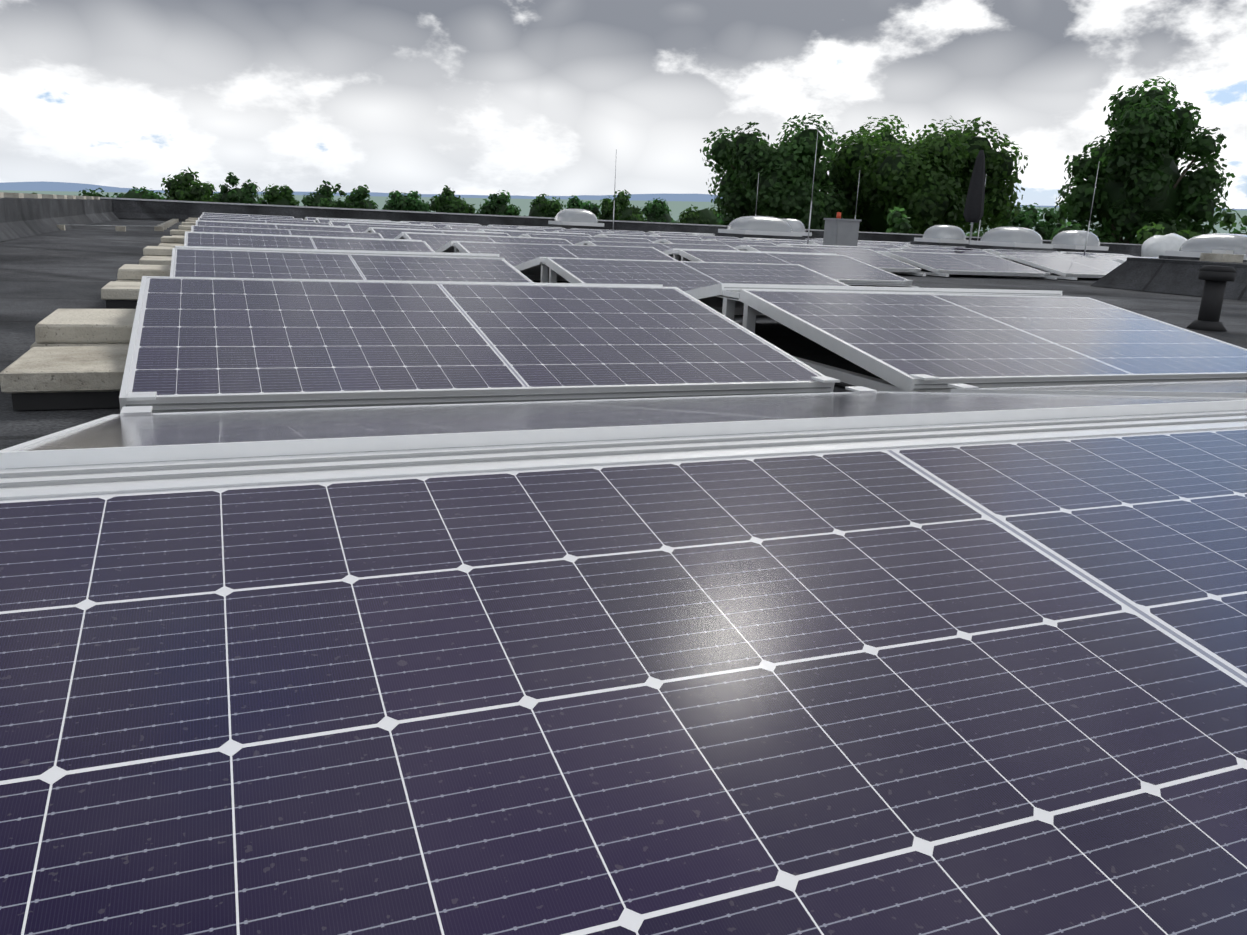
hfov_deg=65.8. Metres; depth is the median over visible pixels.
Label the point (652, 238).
pv module
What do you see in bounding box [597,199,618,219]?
tree
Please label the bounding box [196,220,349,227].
pv module
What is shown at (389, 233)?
pv module
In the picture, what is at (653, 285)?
pv module
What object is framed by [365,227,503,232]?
pv module
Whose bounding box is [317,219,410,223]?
pv module
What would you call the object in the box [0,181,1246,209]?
distant hills
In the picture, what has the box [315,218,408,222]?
pv module
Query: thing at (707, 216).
tree
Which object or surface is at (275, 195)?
tree
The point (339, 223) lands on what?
pv module
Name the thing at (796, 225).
skylight
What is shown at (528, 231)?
pv module
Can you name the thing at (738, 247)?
pv module
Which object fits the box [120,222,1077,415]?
mounting rails
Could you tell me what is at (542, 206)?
tree
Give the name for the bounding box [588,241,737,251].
pv module
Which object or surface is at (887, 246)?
pv module
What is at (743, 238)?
pv module
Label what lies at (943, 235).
skylight
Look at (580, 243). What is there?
pv module
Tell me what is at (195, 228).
pv module
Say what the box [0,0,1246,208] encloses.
sky
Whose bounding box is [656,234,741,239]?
pv module
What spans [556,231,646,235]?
pv module
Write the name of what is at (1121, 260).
pv module
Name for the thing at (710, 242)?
pv module
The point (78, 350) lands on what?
ballast slabs
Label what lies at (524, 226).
pv module
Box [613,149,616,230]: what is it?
lightning rod
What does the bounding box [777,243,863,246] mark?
pv module
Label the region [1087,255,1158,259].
pv module
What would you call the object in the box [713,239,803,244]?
pv module
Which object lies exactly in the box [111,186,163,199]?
tree
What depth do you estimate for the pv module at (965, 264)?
11.48 m
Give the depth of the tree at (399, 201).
223.14 m
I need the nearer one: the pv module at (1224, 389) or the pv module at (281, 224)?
the pv module at (1224, 389)
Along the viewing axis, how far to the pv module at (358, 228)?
13.67 m
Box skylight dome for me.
[1141,233,1186,256]
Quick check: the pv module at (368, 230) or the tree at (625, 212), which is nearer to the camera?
the pv module at (368, 230)
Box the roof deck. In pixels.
[0,219,1246,449]
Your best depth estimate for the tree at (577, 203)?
239.19 m
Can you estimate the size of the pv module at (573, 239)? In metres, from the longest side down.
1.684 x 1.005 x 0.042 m
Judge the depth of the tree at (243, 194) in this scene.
191.63 m
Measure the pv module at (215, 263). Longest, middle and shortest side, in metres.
1.684 x 1.005 x 0.042 m
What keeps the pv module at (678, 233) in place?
on the mounting rails
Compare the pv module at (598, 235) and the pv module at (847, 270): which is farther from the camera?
the pv module at (598, 235)
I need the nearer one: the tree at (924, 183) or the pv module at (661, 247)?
the pv module at (661, 247)
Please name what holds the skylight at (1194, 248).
on the roof deck
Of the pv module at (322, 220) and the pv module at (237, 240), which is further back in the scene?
the pv module at (322, 220)
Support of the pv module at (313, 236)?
on the mounting rails
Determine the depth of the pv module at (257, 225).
11.00 m
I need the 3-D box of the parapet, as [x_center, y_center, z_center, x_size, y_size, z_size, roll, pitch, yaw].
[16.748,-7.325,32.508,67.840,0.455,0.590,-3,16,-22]
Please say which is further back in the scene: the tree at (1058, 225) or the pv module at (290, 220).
the tree at (1058, 225)
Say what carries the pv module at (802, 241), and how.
on the mounting rails
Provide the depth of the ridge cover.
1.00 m
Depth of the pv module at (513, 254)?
7.58 m
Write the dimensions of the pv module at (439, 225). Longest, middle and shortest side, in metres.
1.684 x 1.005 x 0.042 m
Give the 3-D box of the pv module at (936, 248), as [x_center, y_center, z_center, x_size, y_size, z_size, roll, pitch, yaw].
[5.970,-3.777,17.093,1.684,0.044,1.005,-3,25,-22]
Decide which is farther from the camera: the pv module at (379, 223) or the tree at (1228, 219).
the tree at (1228, 219)
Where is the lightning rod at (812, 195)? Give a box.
[807,131,817,243]
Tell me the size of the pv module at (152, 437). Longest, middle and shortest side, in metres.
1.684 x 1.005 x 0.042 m
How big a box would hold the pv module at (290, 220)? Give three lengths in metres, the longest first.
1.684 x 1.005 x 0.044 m
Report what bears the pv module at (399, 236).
on the mounting rails
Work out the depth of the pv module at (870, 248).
14.00 m
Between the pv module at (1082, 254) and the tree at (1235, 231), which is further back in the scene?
the tree at (1235, 231)
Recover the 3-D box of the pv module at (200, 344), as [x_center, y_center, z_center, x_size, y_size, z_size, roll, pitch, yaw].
[-0.406,-0.366,2.649,1.684,0.044,1.005,-3,25,-23]
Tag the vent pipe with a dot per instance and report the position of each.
(1216, 278)
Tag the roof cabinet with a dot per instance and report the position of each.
(838, 231)
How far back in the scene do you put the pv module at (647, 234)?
19.92 m
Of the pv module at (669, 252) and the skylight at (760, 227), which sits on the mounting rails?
the pv module at (669, 252)
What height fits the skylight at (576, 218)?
0.680 m
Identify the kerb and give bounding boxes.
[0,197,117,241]
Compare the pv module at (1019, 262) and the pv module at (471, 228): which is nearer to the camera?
the pv module at (1019, 262)
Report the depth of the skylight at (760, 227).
19.70 m
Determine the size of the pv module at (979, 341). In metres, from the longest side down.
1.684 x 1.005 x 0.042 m
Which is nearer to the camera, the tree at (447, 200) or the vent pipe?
the vent pipe
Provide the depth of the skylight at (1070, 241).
19.61 m
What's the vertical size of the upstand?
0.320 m
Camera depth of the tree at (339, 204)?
184.36 m
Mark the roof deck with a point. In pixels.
(44, 275)
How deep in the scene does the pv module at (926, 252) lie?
12.28 m
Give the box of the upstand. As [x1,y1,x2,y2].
[1090,257,1246,300]
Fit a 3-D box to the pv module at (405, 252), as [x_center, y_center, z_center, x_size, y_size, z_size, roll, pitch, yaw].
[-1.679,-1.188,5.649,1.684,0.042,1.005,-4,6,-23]
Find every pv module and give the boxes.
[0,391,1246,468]
[0,423,1246,934]
[119,276,834,412]
[170,248,533,282]
[175,246,498,256]
[184,232,434,251]
[185,231,421,240]
[191,225,383,238]
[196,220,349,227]
[196,221,352,231]
[198,218,330,225]
[200,216,315,222]
[201,215,302,219]
[203,213,293,217]
[263,278,662,286]
[306,217,389,220]
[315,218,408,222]
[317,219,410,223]
[328,220,432,225]
[330,221,435,227]
[348,224,466,231]
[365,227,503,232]
[371,228,509,238]
[394,232,560,238]
[402,221,480,225]
[404,233,573,250]
[424,224,509,227]
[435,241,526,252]
[448,225,546,231]
[456,242,677,265]
[476,229,584,233]
[482,230,590,236]
[491,225,564,228]
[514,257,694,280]
[520,227,601,231]
[526,234,653,243]
[546,257,848,290]
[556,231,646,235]
[574,228,644,232]
[574,241,587,244]
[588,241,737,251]
[595,234,693,237]
[602,234,702,240]
[611,231,684,235]
[646,231,708,233]
[651,232,714,234]
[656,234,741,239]
[663,239,777,246]
[663,248,836,260]
[679,250,911,285]
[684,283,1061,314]
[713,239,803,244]
[733,245,747,250]
[739,289,1246,392]
[740,237,812,240]
[746,245,920,271]
[747,238,822,242]
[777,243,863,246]
[786,244,891,250]
[812,242,903,248]
[858,241,907,244]
[858,242,903,245]
[876,251,985,265]
[884,251,1049,276]
[896,248,997,255]
[904,246,987,251]
[910,244,964,247]
[951,380,1246,397]
[989,249,1064,253]
[996,252,1087,257]
[997,255,1038,268]
[1008,255,1121,277]
[1066,252,1131,255]
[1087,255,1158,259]
[1116,259,1126,262]
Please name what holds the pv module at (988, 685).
on the mounting rails
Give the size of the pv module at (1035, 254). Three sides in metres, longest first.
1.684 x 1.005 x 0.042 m
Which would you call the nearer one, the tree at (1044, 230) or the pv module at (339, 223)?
the pv module at (339, 223)
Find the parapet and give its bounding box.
[100,197,1142,256]
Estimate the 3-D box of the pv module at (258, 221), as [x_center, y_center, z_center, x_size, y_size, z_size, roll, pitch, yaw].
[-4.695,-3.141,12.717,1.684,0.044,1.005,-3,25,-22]
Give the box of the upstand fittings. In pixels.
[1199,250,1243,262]
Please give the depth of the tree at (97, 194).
203.06 m
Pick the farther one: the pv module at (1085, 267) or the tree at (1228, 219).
the tree at (1228, 219)
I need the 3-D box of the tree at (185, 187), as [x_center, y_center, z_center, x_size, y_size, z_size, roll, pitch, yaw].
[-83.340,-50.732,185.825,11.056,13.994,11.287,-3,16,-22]
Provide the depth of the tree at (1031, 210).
84.69 m
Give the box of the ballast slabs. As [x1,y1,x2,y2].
[0,218,197,392]
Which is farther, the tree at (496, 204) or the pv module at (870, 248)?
the tree at (496, 204)
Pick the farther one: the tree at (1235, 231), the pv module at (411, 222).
the tree at (1235, 231)
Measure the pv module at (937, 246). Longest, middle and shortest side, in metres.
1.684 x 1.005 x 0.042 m
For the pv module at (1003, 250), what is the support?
on the mounting rails
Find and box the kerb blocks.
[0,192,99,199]
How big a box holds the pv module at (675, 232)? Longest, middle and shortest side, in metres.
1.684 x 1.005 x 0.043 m
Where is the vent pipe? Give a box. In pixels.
[1186,265,1236,331]
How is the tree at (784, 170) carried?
on the ground
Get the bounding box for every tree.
[75,187,108,196]
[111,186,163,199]
[161,167,218,201]
[213,172,261,203]
[257,184,299,205]
[301,180,335,206]
[324,183,351,207]
[344,184,377,208]
[382,190,430,211]
[427,185,479,213]
[476,190,520,215]
[524,193,562,217]
[564,195,600,216]
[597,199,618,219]
[598,190,646,221]
[640,198,677,222]
[676,204,721,224]
[700,113,845,229]
[716,214,733,224]
[823,115,1027,234]
[886,207,913,233]
[966,229,986,236]
[989,209,1015,229]
[991,203,1042,228]
[1008,207,1059,239]
[1050,222,1081,239]
[1054,76,1234,243]
[1054,209,1068,227]
[1136,222,1200,243]
[1219,208,1246,231]
[1229,227,1246,234]
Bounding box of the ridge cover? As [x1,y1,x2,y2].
[0,218,1246,490]
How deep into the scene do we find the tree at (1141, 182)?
47.88 m
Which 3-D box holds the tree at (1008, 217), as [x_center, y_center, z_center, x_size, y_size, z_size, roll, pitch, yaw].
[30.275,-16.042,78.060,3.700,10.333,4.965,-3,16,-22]
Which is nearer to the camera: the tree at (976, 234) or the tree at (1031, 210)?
the tree at (976, 234)
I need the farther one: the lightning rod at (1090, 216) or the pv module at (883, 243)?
the pv module at (883, 243)
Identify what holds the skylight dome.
on the roof deck
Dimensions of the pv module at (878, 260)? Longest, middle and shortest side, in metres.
1.684 x 1.005 x 0.043 m
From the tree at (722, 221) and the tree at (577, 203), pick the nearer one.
the tree at (722, 221)
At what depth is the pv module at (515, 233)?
14.47 m
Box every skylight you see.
[546,209,606,229]
[715,216,804,239]
[782,219,814,238]
[910,225,973,246]
[965,227,1056,250]
[1051,230,1111,253]
[1159,233,1246,261]
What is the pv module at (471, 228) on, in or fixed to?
on the mounting rails
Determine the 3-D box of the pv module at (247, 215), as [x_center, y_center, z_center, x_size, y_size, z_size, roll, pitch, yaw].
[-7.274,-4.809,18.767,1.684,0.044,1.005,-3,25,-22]
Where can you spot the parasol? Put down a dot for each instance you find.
(974, 208)
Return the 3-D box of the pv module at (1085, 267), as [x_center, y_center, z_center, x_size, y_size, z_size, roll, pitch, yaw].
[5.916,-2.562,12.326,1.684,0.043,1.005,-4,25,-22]
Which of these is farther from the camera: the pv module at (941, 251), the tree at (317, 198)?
the tree at (317, 198)
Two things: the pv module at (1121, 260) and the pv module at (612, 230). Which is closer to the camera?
the pv module at (1121, 260)
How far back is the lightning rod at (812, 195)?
15.62 m
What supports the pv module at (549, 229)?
on the mounting rails
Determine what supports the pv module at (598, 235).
on the mounting rails
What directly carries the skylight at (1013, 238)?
on the roof deck
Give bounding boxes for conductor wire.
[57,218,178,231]
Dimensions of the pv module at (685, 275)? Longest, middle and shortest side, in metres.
1.684 x 1.005 x 0.044 m
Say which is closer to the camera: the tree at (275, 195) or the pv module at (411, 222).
the pv module at (411, 222)
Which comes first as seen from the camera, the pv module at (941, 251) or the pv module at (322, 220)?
the pv module at (941, 251)
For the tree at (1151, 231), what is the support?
on the ground
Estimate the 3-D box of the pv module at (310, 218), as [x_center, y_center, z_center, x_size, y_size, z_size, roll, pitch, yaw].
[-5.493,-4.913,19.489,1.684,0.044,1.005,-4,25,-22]
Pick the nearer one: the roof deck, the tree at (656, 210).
the roof deck
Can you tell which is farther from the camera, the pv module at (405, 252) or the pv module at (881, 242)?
the pv module at (881, 242)
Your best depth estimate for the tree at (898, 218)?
44.46 m
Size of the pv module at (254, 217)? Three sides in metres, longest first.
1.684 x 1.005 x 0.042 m
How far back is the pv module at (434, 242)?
9.63 m
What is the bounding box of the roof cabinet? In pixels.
[823,212,861,245]
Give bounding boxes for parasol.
[963,150,984,243]
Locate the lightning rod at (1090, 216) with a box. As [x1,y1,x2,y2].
[1084,161,1099,255]
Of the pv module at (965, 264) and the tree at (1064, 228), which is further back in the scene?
the tree at (1064, 228)
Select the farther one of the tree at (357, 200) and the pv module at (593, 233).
the tree at (357, 200)

